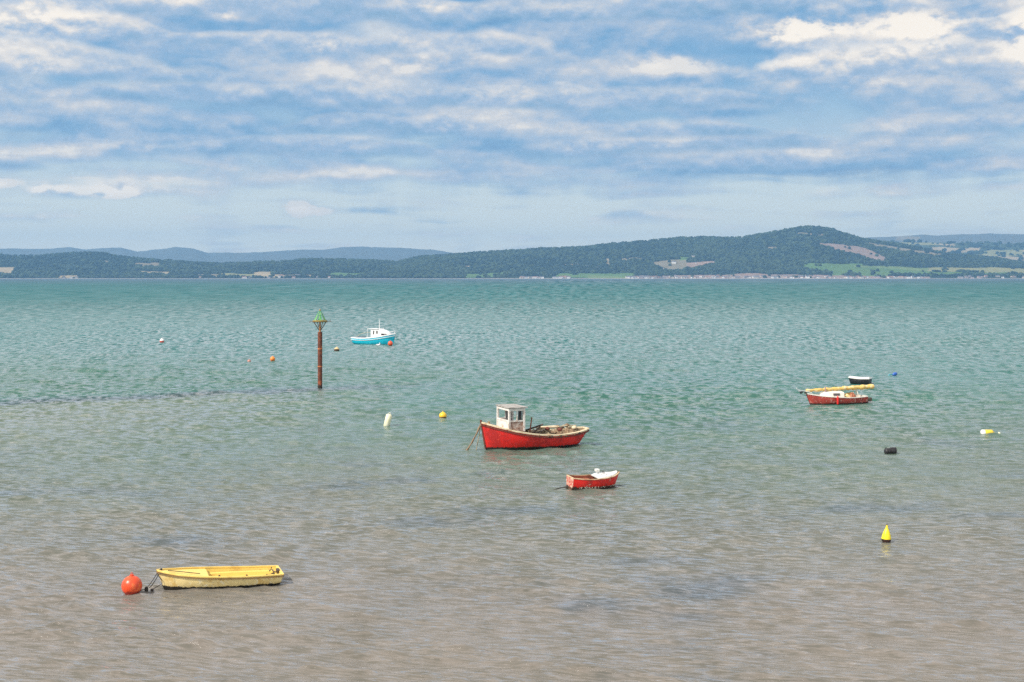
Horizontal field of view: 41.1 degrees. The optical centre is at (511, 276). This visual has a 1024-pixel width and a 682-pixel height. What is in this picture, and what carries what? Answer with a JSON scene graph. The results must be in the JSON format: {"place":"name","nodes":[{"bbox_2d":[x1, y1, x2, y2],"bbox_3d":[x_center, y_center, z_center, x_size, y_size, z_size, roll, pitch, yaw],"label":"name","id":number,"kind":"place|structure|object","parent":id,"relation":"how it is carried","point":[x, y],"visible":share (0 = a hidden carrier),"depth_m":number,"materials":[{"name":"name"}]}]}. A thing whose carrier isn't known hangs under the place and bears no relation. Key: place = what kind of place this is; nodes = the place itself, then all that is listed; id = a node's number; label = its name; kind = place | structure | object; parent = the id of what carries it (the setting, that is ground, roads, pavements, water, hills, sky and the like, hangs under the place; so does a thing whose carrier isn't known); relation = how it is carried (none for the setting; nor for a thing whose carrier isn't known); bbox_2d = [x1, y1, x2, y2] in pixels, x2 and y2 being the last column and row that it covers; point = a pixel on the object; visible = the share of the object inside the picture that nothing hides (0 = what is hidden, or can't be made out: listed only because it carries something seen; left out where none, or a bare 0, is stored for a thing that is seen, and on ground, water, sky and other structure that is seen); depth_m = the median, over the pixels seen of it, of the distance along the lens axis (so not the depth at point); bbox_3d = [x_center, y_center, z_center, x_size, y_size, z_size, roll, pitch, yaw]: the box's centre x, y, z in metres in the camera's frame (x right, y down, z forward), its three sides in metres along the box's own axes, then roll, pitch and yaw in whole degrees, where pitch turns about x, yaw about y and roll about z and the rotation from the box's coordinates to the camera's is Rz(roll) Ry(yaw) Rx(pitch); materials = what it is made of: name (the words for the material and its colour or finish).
{"place":"outdoors","nodes":[
{"label":"outdoors","id":0,"kind":"place"},
{"bbox_2d":[0,254,382,277],"bbox_3d":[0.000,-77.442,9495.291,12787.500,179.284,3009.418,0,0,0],"label":"hills","id":1,"kind":"structure","parent":0,"point":[9,269],"depth_m":8527.78,"materials":[{"name":"green plant"}]},
{"bbox_2d":[0,246,452,262],"bbox_3d":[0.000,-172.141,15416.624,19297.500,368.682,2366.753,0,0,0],"label":"hills","id":2,"kind":"structure","parent":0,"point":[361,252],"depth_m":15571.58,"materials":[{"name":"plant"}]},
{"bbox_2d":[0,279,1023,681],"bbox_3d":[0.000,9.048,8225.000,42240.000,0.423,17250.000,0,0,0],"label":"water","id":3,"kind":"structure","parent":0,"point":[740,515],"depth_m":61.35,"materials":[{"name":"teal liquid"}]},
{"bbox_2d":[121,572,141,594],"bbox_3d":[-11.047,8.924,39.677,0.590,0.682,0.590,0,0,36],"label":"ball buoy","id":4,"kind":"object","parent":3,"relation":"on","point":[131,584],"visible":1,"depth_m":39.47,"materials":[{"name":"orange plastic"}]},
{"bbox_2d":[142,573,160,590],"bbox_3d":[-10.624,8.962,40.147,0.607,0.590,0.167,0,0,-6],"label":"mooring rope","id":5,"kind":"object","parent":3,"relation":"on","point":[146,588],"visible":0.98,"depth_m":40.10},
{"bbox_2d":[156,565,283,589],"bbox_3d":[-8.739,8.975,40.775,3.676,0.730,1.475,1,0,-18],"label":"dinghy","id":6,"kind":"object","parent":3,"relation":"on","point":[209,577],"visible":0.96,"depth_m":40.35,"materials":[{"name":"plastic"}]},
{"bbox_2d":[309,309,331,387],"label":"beacon post","id":7,"kind":"object","parent":3,"relation":"in","point":[319,320],"visible":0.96,"depth_m":111.34,"materials":[{"name":"brown wood"}]},
{"bbox_2d":[351,318,395,343],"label":"cabin boat","id":8,"kind":"object","parent":3,"relation":"on","point":[381,335],"visible":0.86,"depth_m":186.19,"materials":[{"name":"teal paint"}]},
{"bbox_2d":[383,412,391,425],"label":"float buoy","id":9,"kind":"object","parent":3,"relation":"on","point":[388,418],"visible":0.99,"depth_m":84.30,"materials":[{"name":"white plastic"}]},
{"bbox_2d":[439,411,446,417],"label":"ball buoy","id":10,"kind":"object","parent":3,"relation":"on","point":[442,414],"visible":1,"depth_m":88.34,"materials":[{"name":"yellow plastic"}]},
{"bbox_2d":[466,404,588,449],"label":"fishing boat","id":11,"kind":"object","parent":3,"relation":"on","point":[507,432],"visible":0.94,"depth_m":72.69,"materials":[{"name":"red paint"}]},
{"bbox_2d":[566,468,619,489],"bbox_3d":[3.600,8.865,59.630,2.346,0.950,1.163,0,2,-17],"label":"rowing boat","id":12,"kind":"object","parent":3,"relation":"on","point":[602,480],"visible":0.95,"depth_m":59.28,"materials":[{"name":"red plastic"}]},
{"bbox_2d":[796,384,874,404],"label":"sailing boat","id":13,"kind":"object","parent":3,"relation":"on","point":[829,396],"visible":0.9,"depth_m":98.79,"materials":[{"name":"wood"}]},
{"bbox_2d":[848,376,871,383],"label":"tender","id":14,"kind":"object","parent":3,"relation":"on","point":[859,380],"visible":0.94,"depth_m":117.50,"materials":[{"name":"black plastic"}]},
{"bbox_2d":[881,524,890,542],"bbox_3d":[13.047,8.944,47.561,0.340,0.713,0.340,3,0,0],"label":"cone buoy","id":15,"kind":"object","parent":3,"relation":"on","point":[886,536],"visible":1,"depth_m":47.46,"materials":[{"name":"plastic"}]},
{"bbox_2d":[884,447,896,453],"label":"drum buoy","id":16,"kind":"object","parent":3,"relation":"on","point":[891,450],"visible":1,"depth_m":71.31,"materials":[{"name":"black plastic"}]},
{"bbox_2d":[980,430,994,433],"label":"float buoy","id":17,"kind":"object","parent":3,"relation":"on","point":[985,431],"visible":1,"depth_m":79.50,"materials":[{"name":"yellow plastic"}]},
{"bbox_2d":[0,228,1023,278],"bbox_3d":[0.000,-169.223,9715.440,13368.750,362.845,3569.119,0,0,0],"label":"hills","id":18,"kind":"structure","parent":0,"point":[837,269],"depth_m":8293.63,"materials":[{"name":"green plant"}]},
{"bbox_2d":[0,0,1023,252],"label":"sky","id":19,"kind":"structure","parent":0,"point":[208,126],"materials":[{"name":"blue"}]},
{"bbox_2d":[868,233,1023,243],"bbox_3d":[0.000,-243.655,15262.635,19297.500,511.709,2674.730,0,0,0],"label":"hills","id":20,"kind":"structure","parent":0,"point":[996,238],"depth_m":15414.28,"materials":[{"name":"green plant"}]},
{"bbox_2d":[900,242,1023,261],"bbox_3d":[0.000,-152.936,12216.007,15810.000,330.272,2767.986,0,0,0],"label":"hills","id":21,"kind":"structure","parent":0,"point":[956,246],"depth_m":12055.15,"materials":[{"name":"green plant"}]},
{"label":"ground","id":22,"kind":"structure","parent":0,"visible":0},
{"bbox_2d":[0,251,412,277],"bbox_3d":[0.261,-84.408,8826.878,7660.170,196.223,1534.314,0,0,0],"label":"woodland","id":23,"kind":"object","parent":22,"relation":"on","point":[179,268],"visible":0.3,"depth_m":8699.68,"materials":[{"name":"green plant"}]},
{"bbox_2d":[233,225,1023,277],"bbox_3d":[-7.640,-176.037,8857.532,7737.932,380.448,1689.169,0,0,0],"label":"woodland","id":24,"kind":"object","parent":22,"relation":"on","point":[532,262],"visible":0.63,"depth_m":8709.99,"materials":[{"name":"green plant"}]},
{"bbox_2d":[890,239,1023,260],"bbox_3d":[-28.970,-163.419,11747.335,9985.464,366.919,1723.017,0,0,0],"label":"woodland","id":25,"kind":"object","parent":22,"relation":"on","point":[975,245],"visible":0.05,"depth_m":12121.27,"materials":[{"name":"green plant"}]}
]}

